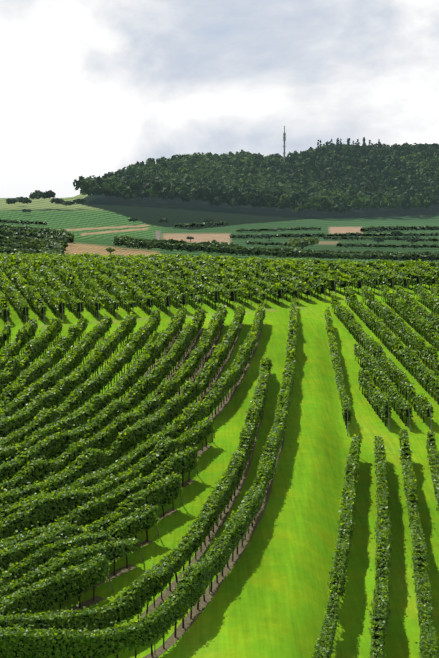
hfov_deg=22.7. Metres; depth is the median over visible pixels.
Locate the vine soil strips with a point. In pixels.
(170, 641)
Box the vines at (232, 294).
[0,220,438,657]
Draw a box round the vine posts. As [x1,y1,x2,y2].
[3,261,437,654]
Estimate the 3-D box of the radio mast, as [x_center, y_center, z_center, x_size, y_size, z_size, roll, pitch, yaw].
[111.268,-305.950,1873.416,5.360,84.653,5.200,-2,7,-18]
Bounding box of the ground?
[0,167,438,657]
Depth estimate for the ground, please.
82.76 m
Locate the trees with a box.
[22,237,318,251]
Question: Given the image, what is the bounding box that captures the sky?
[0,0,438,197]
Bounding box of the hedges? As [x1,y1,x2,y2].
[0,219,438,261]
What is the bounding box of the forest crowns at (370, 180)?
[6,142,438,242]
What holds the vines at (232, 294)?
on the ground
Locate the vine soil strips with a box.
[42,323,295,657]
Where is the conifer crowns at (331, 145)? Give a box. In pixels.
[317,137,379,149]
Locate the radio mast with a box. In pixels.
[283,126,285,160]

